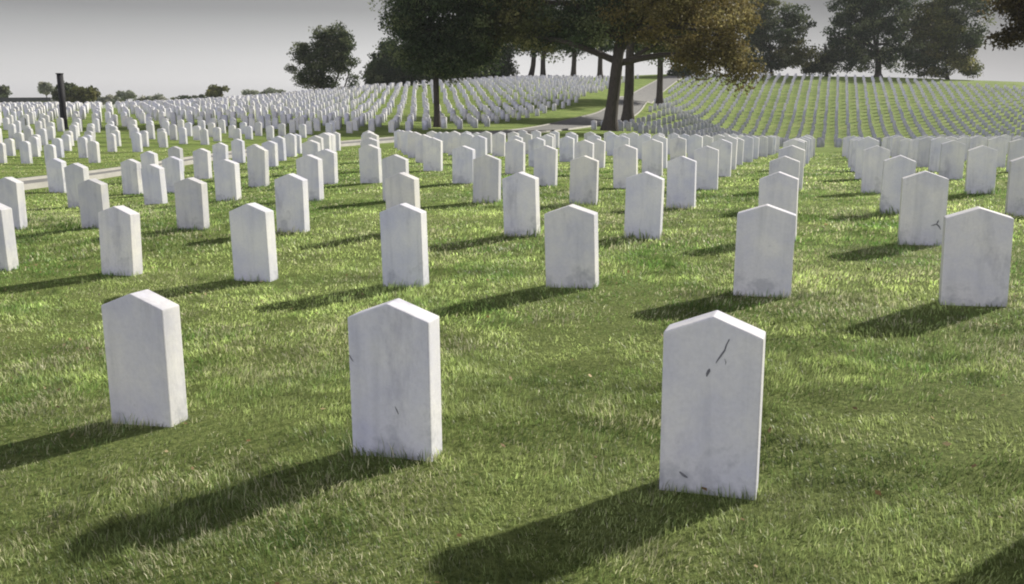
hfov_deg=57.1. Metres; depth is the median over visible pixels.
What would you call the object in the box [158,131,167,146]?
headstone
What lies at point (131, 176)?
headstone
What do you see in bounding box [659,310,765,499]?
headstone
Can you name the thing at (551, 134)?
headstone
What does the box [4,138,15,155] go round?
headstone
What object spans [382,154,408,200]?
headstone
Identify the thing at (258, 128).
headstone
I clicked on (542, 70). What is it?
crest tree
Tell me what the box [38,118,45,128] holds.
headstone
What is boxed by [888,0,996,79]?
dark tree
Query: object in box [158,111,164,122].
headstone
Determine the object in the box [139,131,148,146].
headstone
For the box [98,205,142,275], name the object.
headstone
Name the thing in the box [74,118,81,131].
headstone
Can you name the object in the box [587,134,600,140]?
headstone
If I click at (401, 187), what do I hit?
headstone
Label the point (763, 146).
headstone
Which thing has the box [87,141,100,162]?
headstone
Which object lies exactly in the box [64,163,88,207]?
headstone
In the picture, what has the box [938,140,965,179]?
headstone
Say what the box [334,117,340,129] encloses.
headstone
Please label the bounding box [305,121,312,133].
headstone
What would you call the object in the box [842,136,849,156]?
headstone
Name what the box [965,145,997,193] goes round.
headstone
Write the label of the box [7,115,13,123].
headstone
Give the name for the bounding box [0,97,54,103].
building
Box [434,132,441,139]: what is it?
headstone
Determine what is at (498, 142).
headstone
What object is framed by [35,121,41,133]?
headstone
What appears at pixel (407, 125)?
headstone
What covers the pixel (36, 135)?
headstone
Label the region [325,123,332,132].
headstone
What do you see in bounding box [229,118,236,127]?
headstone
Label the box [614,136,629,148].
headstone
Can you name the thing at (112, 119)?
headstone
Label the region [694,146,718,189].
headstone
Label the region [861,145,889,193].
headstone
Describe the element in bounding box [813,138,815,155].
headstone
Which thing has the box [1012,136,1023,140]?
headstone
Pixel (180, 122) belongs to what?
headstone
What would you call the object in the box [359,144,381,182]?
headstone
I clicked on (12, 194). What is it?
headstone
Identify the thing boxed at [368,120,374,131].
headstone
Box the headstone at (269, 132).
[266,126,273,139]
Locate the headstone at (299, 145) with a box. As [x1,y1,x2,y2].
[294,134,301,153]
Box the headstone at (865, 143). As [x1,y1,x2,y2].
[855,136,878,178]
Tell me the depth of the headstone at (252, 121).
47.65 m
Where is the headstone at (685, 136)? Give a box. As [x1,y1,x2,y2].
[679,134,688,152]
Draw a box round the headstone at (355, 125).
[352,120,358,130]
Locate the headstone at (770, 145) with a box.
[765,135,772,154]
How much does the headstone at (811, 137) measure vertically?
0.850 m
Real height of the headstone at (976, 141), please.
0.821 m
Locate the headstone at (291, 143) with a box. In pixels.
[284,133,296,156]
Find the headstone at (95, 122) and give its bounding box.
[92,118,99,131]
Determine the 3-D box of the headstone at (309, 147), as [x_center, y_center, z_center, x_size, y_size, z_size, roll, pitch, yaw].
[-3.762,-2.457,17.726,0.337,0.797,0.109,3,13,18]
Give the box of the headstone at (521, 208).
[502,171,539,236]
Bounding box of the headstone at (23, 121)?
[19,118,26,129]
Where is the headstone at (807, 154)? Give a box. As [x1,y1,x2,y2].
[800,138,809,163]
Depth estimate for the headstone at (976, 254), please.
5.81 m
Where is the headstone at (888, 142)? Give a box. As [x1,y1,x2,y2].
[886,136,890,149]
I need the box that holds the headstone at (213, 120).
[210,118,216,126]
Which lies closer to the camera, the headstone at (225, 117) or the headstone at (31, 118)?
the headstone at (225, 117)
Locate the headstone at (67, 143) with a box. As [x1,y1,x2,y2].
[61,134,71,150]
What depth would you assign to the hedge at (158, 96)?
214.60 m
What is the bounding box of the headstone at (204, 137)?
[200,129,208,144]
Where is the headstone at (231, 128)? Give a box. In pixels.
[228,125,235,137]
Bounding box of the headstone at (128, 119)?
[126,117,132,128]
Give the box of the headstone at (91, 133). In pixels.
[84,131,93,140]
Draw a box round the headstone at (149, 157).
[140,151,158,167]
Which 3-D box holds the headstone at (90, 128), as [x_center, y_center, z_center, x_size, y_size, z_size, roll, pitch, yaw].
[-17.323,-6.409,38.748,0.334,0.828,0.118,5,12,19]
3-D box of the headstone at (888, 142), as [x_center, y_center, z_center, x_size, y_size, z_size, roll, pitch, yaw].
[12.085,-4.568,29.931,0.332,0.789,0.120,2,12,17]
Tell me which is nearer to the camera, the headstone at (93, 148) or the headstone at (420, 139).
the headstone at (420, 139)
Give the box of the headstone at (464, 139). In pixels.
[459,133,473,146]
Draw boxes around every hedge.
[95,94,125,104]
[133,93,167,100]
[170,94,206,100]
[256,87,284,94]
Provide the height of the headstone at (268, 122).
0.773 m
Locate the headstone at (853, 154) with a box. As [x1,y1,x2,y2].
[850,137,863,171]
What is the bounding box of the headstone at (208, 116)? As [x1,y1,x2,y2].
[205,113,211,124]
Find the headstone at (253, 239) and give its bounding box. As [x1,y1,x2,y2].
[229,202,277,281]
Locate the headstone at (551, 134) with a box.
[545,133,554,147]
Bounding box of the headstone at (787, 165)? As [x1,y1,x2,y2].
[769,156,799,187]
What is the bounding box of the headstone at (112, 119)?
[108,117,115,125]
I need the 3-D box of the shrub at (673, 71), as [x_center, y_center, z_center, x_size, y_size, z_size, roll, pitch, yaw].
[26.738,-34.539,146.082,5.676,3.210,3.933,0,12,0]
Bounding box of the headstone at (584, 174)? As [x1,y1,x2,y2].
[569,155,598,204]
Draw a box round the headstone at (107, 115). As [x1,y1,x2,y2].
[105,112,110,122]
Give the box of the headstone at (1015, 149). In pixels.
[1006,139,1023,171]
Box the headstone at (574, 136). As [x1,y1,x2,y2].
[565,133,577,142]
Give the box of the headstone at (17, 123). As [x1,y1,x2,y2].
[13,120,21,131]
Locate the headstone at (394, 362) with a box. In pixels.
[348,298,441,461]
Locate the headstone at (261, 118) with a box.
[258,115,264,127]
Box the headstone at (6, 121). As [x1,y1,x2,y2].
[2,118,9,129]
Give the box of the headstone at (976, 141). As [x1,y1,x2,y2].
[969,135,986,149]
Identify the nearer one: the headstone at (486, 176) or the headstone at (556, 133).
the headstone at (486, 176)
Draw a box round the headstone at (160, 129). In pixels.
[157,128,165,142]
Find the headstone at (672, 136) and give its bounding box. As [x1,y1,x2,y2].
[667,133,678,153]
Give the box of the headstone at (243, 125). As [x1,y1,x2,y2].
[240,122,246,133]
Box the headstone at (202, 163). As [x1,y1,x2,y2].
[193,148,211,178]
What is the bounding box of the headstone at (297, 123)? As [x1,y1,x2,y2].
[293,118,299,129]
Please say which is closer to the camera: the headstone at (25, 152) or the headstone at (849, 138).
the headstone at (849, 138)
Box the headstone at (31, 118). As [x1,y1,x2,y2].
[28,112,34,123]
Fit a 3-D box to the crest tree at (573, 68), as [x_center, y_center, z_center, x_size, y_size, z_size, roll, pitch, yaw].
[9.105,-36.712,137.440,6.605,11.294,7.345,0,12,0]
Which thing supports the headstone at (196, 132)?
on the ground at (588, 102)
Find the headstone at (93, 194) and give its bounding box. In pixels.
[77,179,109,227]
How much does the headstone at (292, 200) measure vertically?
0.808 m
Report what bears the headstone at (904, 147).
on the ground at (588, 102)
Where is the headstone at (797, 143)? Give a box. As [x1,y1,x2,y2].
[783,139,803,172]
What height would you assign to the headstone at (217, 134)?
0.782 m
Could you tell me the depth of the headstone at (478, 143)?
19.14 m
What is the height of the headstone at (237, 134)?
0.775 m
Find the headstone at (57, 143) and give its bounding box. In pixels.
[52,138,64,157]
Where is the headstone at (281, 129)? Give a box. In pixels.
[278,123,285,135]
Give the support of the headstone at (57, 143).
on the ground at (588, 102)
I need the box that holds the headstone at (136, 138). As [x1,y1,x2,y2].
[131,132,142,151]
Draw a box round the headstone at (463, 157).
[452,146,474,183]
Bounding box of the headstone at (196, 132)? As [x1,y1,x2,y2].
[193,126,200,139]
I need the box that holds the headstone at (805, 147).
[801,139,806,166]
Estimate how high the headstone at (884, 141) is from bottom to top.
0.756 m
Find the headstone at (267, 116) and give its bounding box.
[265,114,270,120]
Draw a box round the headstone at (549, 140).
[540,135,553,147]
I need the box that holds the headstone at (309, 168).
[296,154,323,200]
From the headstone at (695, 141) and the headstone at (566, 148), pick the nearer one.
the headstone at (566, 148)
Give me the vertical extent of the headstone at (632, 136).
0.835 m
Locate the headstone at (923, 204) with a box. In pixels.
[897,171,948,245]
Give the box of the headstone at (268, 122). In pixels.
[265,120,271,128]
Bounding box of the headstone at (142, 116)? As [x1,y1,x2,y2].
[139,112,145,122]
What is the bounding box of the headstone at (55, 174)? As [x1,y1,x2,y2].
[46,158,66,192]
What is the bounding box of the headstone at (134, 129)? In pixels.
[130,127,138,141]
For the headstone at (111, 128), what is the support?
on the ground at (588, 102)
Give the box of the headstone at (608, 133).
[604,131,614,150]
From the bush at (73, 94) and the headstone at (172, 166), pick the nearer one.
the headstone at (172, 166)
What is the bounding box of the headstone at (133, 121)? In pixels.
[129,119,136,125]
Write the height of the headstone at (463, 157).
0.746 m
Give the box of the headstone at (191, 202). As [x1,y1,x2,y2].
[174,177,209,229]
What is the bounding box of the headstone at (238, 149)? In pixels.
[231,139,245,162]
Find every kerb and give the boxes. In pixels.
[16,75,668,180]
[24,76,686,189]
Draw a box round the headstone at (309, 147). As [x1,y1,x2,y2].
[302,140,320,155]
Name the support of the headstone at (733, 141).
on the ground at (588, 102)
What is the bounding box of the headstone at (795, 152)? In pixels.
[778,145,804,190]
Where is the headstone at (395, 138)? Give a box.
[394,130,400,147]
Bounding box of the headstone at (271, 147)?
[262,141,278,166]
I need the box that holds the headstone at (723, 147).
[711,139,731,176]
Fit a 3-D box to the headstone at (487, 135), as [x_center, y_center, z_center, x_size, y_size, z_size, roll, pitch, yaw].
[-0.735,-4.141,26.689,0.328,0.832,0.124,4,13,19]
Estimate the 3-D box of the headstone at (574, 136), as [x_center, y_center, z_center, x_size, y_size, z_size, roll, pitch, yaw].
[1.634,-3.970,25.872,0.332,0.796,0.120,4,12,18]
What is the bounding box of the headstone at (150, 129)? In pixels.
[146,124,154,138]
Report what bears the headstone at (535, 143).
on the ground at (588, 102)
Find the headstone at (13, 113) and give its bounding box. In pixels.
[10,111,16,120]
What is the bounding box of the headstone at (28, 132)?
[24,128,32,140]
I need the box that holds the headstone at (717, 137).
[712,134,724,141]
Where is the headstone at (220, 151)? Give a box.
[212,143,227,169]
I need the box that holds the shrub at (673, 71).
[667,62,699,75]
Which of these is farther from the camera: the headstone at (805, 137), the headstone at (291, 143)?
the headstone at (291, 143)
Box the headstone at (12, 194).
[0,177,27,229]
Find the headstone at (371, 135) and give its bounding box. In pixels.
[363,132,378,139]
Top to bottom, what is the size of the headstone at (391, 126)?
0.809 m
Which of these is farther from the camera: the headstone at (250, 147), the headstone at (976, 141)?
the headstone at (976, 141)
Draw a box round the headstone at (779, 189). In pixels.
[758,171,798,240]
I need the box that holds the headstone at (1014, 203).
[1005,156,1023,216]
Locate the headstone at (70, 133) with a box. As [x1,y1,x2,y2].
[63,131,73,145]
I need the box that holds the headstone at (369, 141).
[360,138,379,147]
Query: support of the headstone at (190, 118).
on the ground at (588, 102)
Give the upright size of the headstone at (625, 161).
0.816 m
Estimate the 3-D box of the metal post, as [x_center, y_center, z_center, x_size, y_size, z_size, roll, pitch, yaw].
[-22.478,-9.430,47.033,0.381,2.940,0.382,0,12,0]
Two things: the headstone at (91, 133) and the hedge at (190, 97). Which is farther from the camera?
the hedge at (190, 97)
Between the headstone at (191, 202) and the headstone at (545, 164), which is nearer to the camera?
the headstone at (191, 202)
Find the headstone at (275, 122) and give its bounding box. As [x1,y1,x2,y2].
[272,118,278,128]
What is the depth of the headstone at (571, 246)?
6.62 m
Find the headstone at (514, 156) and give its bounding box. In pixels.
[505,139,524,173]
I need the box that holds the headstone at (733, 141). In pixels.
[719,135,737,169]
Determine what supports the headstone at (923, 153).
on the ground at (588, 102)
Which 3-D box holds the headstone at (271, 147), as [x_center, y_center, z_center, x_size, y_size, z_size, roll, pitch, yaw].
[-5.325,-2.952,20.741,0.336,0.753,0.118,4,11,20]
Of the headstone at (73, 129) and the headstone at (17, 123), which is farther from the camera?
the headstone at (17, 123)
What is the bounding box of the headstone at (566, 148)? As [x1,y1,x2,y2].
[559,136,574,161]
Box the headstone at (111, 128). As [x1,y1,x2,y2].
[109,126,117,132]
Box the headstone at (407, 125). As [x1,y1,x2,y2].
[405,121,410,130]
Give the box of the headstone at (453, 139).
[448,131,460,155]
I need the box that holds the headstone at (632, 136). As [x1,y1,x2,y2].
[627,132,638,147]
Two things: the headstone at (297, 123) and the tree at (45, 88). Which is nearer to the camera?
the headstone at (297, 123)
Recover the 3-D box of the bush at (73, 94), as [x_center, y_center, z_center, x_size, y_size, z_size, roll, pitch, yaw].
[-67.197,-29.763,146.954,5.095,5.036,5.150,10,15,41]
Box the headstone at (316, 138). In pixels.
[308,135,323,149]
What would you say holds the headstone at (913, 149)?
on the ground at (588, 102)
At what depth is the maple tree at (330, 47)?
108.06 m
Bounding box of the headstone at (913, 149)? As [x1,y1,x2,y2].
[908,138,918,163]
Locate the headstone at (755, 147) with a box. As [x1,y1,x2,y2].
[750,136,759,158]
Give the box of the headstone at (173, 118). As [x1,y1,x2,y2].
[170,112,176,123]
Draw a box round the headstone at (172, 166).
[162,156,183,192]
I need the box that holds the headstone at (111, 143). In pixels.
[106,133,116,151]
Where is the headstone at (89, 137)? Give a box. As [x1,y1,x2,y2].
[83,135,92,141]
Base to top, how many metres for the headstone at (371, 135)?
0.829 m
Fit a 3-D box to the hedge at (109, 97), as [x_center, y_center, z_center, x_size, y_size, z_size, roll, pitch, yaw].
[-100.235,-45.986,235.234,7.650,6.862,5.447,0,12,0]
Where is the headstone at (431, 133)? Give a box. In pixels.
[427,131,436,137]
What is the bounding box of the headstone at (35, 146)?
[28,137,40,156]
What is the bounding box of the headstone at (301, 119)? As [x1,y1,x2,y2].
[299,116,304,123]
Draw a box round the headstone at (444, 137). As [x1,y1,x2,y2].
[440,132,448,152]
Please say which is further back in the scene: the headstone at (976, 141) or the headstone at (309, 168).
the headstone at (976, 141)
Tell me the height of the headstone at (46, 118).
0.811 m
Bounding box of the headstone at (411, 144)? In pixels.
[408,132,421,157]
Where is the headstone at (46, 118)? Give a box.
[43,115,49,126]
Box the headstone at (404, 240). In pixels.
[380,203,428,286]
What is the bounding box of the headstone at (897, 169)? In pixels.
[879,155,915,213]
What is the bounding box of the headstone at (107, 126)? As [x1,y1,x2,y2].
[105,124,112,134]
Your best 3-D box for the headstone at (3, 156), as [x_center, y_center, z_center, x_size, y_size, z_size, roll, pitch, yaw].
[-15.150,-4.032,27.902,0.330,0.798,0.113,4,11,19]
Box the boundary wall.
[0,101,26,102]
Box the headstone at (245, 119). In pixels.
[242,116,248,125]
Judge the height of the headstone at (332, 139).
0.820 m
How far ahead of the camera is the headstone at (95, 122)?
44.83 m
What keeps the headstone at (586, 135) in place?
on the ground at (588, 102)
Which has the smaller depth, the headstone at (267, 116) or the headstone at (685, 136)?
the headstone at (685, 136)
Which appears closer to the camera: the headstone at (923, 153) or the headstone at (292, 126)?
the headstone at (923, 153)
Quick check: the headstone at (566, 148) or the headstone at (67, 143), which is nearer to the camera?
the headstone at (566, 148)
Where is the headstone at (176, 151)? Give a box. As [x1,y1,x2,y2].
[168,146,184,170]
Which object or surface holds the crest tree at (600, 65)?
on the ground at (588, 102)
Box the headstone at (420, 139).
[415,134,431,162]
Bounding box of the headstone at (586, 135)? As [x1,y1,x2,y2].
[584,132,595,139]
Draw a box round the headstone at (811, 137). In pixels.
[802,135,812,157]
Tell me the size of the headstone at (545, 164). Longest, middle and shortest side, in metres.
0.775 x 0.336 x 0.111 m
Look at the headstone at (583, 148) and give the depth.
15.98 m
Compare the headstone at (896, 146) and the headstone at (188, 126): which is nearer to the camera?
the headstone at (896, 146)
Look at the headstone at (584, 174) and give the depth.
11.27 m
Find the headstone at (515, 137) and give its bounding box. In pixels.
[508,135,522,141]
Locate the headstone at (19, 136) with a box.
[14,132,24,149]
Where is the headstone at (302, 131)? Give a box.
[299,124,306,137]
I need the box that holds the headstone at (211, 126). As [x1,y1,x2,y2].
[208,123,214,136]
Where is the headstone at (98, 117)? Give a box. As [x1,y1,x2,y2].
[94,116,101,128]
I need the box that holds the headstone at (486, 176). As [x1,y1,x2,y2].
[473,154,500,202]
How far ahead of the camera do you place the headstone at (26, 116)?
48.94 m
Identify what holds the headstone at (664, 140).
on the ground at (588, 102)
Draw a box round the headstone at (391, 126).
[388,121,394,132]
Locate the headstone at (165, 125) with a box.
[162,121,169,134]
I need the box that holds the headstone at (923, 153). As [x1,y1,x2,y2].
[917,137,933,166]
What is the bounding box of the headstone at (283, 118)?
[280,114,286,125]
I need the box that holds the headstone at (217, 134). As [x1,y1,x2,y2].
[213,127,221,140]
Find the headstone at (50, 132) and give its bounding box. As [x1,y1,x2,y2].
[46,126,54,139]
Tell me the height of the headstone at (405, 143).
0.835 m
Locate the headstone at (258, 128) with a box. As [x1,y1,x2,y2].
[255,122,261,135]
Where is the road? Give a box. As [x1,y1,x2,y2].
[22,76,681,183]
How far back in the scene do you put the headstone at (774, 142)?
30.98 m
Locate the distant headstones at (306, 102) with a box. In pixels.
[0,73,1023,146]
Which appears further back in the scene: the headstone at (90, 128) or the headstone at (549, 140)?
the headstone at (90, 128)
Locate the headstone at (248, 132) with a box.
[245,126,252,138]
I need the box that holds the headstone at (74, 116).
[72,114,77,121]
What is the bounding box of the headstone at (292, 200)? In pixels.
[274,173,309,232]
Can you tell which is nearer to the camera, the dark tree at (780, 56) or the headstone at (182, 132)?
the headstone at (182, 132)
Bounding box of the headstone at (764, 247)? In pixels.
[733,204,795,296]
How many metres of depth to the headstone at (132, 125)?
40.98 m
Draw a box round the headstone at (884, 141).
[882,137,886,148]
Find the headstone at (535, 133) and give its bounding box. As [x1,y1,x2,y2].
[531,130,540,138]
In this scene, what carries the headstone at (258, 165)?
on the ground at (588, 102)
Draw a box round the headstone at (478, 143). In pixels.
[470,135,486,157]
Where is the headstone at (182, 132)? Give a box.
[178,127,187,143]
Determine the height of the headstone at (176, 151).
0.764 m
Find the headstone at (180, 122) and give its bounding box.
[177,119,184,128]
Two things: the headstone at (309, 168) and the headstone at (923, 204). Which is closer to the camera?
the headstone at (923, 204)
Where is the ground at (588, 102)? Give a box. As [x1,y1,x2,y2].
[0,74,1023,583]
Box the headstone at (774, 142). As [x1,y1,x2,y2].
[770,135,775,153]
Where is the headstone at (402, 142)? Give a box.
[401,131,406,152]
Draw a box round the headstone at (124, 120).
[121,115,127,125]
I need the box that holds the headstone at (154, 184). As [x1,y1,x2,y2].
[141,164,167,204]
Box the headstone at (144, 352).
[101,289,187,426]
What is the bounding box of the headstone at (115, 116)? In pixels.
[111,114,117,125]
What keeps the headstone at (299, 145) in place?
on the ground at (588, 102)
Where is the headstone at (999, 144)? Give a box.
[987,137,1007,166]
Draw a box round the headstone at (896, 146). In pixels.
[892,136,905,156]
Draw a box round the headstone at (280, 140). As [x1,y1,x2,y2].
[272,136,286,160]
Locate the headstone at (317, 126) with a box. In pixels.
[314,119,320,130]
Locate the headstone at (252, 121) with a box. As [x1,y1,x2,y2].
[249,118,255,130]
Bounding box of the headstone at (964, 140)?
[956,137,969,160]
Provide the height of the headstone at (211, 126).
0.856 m
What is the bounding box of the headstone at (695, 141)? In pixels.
[687,134,702,159]
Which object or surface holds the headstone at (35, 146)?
on the ground at (588, 102)
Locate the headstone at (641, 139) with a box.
[637,134,650,158]
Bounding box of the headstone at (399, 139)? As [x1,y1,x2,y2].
[397,130,404,149]
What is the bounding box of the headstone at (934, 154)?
[928,137,951,171]
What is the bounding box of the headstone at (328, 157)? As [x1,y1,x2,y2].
[315,149,337,183]
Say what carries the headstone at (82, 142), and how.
on the ground at (588, 102)
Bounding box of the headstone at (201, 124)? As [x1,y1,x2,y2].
[198,120,205,128]
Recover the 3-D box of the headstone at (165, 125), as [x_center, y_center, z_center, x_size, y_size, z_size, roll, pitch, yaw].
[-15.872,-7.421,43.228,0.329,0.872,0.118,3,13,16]
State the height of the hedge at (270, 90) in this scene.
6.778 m
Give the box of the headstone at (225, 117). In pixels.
[222,115,227,125]
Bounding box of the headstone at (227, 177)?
[213,159,240,200]
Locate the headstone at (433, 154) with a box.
[423,137,442,170]
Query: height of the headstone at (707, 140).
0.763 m
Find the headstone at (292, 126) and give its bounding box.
[289,120,295,132]
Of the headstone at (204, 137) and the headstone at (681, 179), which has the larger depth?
the headstone at (204, 137)
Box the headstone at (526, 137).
[520,133,531,153]
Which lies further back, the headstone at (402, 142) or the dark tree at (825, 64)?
the dark tree at (825, 64)
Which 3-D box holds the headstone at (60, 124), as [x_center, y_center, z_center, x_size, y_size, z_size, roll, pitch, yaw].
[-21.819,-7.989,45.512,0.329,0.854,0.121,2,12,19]
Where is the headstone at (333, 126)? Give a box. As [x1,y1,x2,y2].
[329,121,335,131]
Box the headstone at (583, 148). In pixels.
[574,140,593,158]
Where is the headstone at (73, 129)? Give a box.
[69,125,77,140]
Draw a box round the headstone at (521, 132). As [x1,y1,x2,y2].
[518,130,526,136]
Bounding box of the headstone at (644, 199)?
[624,171,664,239]
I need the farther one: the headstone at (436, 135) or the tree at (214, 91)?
the tree at (214, 91)
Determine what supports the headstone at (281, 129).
on the ground at (588, 102)
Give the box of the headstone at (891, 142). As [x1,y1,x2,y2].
[889,135,898,156]
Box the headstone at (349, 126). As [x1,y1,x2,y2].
[346,121,352,132]
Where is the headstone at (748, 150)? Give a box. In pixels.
[740,136,753,161]
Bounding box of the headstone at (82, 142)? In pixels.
[77,137,87,157]
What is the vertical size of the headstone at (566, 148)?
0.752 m
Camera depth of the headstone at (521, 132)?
33.67 m
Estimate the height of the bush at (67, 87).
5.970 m
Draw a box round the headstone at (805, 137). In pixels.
[798,136,810,160]
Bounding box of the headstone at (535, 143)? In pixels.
[528,137,545,166]
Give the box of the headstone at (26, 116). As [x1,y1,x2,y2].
[22,114,29,125]
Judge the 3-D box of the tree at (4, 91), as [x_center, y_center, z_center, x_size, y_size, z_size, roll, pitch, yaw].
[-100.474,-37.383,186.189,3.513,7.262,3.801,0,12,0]
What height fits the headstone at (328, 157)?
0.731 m
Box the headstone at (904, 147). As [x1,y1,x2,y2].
[899,138,911,157]
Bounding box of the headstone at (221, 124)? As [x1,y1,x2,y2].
[218,119,225,132]
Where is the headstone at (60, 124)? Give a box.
[56,118,64,130]
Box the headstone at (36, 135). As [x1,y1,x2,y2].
[31,134,41,150]
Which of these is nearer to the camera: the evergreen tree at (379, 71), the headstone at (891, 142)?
the headstone at (891, 142)
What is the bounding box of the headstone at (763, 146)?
[758,136,767,156]
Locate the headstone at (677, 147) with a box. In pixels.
[670,137,685,159]
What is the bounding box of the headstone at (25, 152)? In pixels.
[19,141,32,163]
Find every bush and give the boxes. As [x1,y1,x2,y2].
[50,82,77,101]
[65,85,100,103]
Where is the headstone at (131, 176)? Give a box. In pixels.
[120,159,142,193]
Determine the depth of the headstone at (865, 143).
14.59 m
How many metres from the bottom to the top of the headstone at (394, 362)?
0.797 m
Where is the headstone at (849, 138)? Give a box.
[846,136,855,157]
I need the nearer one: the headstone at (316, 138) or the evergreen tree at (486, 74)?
the headstone at (316, 138)
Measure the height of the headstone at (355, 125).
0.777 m
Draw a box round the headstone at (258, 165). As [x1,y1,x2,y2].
[247,146,268,186]
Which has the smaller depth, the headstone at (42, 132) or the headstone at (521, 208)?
the headstone at (521, 208)
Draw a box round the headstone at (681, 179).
[666,156,696,208]
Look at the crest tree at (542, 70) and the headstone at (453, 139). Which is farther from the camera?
the crest tree at (542, 70)
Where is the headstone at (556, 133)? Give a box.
[550,131,558,147]
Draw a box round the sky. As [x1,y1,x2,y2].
[0,0,1023,104]
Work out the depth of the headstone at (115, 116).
50.30 m
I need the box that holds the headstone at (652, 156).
[642,139,662,175]
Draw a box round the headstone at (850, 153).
[848,137,860,167]
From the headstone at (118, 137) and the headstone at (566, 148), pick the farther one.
the headstone at (118, 137)
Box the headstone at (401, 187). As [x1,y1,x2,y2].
[385,172,419,208]
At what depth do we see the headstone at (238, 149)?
23.64 m
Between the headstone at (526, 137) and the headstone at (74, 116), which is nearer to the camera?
the headstone at (526, 137)
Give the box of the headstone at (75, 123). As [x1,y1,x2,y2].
[71,122,79,135]
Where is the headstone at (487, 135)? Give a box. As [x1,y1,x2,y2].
[480,131,491,153]
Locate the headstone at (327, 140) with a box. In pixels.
[317,133,331,149]
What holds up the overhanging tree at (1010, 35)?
on the ground at (588, 102)
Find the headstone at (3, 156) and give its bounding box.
[0,142,6,162]
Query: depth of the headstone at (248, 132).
41.73 m
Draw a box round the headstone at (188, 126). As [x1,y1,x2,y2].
[185,122,192,135]
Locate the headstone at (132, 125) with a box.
[129,124,136,137]
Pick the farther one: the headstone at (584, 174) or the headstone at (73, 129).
the headstone at (73, 129)
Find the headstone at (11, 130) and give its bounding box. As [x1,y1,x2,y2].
[7,124,15,137]
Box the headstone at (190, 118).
[188,114,194,124]
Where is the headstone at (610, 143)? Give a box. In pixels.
[607,134,618,155]
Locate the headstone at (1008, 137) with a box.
[1002,134,1010,153]
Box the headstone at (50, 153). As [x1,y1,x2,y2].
[44,144,56,163]
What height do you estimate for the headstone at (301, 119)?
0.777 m
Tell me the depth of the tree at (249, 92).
185.48 m
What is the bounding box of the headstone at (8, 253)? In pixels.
[0,203,18,270]
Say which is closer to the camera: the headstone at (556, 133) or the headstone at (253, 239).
the headstone at (253, 239)
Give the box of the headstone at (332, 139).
[327,133,334,151]
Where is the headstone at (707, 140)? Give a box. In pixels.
[703,136,712,146]
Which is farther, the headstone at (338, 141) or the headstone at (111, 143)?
the headstone at (111, 143)
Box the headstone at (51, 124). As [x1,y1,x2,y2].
[47,122,55,135]
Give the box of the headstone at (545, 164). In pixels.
[534,145,557,185]
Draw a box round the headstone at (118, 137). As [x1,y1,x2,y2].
[111,130,120,145]
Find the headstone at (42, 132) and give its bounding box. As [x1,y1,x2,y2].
[38,128,47,144]
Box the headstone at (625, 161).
[613,144,637,188]
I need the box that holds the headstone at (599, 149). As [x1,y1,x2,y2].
[590,139,605,167]
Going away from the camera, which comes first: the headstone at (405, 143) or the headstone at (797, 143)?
the headstone at (797, 143)
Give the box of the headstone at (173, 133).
[169,124,177,139]
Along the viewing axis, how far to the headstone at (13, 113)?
52.13 m
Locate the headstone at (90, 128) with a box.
[86,126,95,140]
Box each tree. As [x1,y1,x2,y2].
[0,84,12,97]
[37,81,54,96]
[114,90,136,100]
[204,84,229,97]
[241,89,257,95]
[284,20,360,89]
[359,38,408,85]
[368,0,535,126]
[392,40,432,85]
[439,50,498,81]
[480,0,771,131]
[481,41,519,78]
[511,4,553,75]
[525,7,564,75]
[559,36,594,75]
[578,0,763,122]
[584,35,613,78]
[625,43,688,104]
[715,0,825,74]
[800,44,843,75]
[820,0,935,76]
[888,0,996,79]
[977,0,1023,50]
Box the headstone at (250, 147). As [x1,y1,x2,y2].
[246,144,263,167]
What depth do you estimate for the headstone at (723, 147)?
15.28 m
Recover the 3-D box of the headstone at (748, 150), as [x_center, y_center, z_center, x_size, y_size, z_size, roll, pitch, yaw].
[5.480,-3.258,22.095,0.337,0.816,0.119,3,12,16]
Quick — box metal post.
[55,73,67,128]
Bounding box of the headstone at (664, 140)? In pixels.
[650,135,667,167]
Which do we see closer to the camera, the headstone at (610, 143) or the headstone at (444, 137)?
the headstone at (610, 143)
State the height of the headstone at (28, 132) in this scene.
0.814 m
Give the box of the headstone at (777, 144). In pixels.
[775,135,779,152]
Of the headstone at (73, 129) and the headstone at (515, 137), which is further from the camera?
the headstone at (73, 129)
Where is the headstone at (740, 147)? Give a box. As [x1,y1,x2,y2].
[735,137,743,164]
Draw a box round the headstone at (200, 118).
[197,116,203,125]
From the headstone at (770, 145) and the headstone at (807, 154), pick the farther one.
the headstone at (770, 145)
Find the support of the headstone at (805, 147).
on the ground at (588, 102)
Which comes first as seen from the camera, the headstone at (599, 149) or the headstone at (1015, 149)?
the headstone at (1015, 149)
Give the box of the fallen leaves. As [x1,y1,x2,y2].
[5,208,1017,583]
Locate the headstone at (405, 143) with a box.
[403,131,411,154]
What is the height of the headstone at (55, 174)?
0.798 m
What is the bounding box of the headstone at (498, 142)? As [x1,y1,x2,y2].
[492,132,505,155]
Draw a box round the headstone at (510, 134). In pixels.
[508,132,518,137]
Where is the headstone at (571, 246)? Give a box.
[544,204,598,287]
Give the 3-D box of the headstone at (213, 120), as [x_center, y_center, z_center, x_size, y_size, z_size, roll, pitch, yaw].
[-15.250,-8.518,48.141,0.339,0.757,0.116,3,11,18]
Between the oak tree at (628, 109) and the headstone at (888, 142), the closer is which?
the headstone at (888, 142)
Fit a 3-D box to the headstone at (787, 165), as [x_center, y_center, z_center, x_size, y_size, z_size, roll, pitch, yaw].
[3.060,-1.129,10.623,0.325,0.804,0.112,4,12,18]
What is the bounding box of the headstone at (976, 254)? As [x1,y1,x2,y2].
[938,206,1013,306]
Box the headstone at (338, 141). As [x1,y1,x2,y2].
[332,132,340,150]
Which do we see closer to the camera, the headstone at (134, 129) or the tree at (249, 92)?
the headstone at (134, 129)
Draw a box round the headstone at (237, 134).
[233,128,241,139]

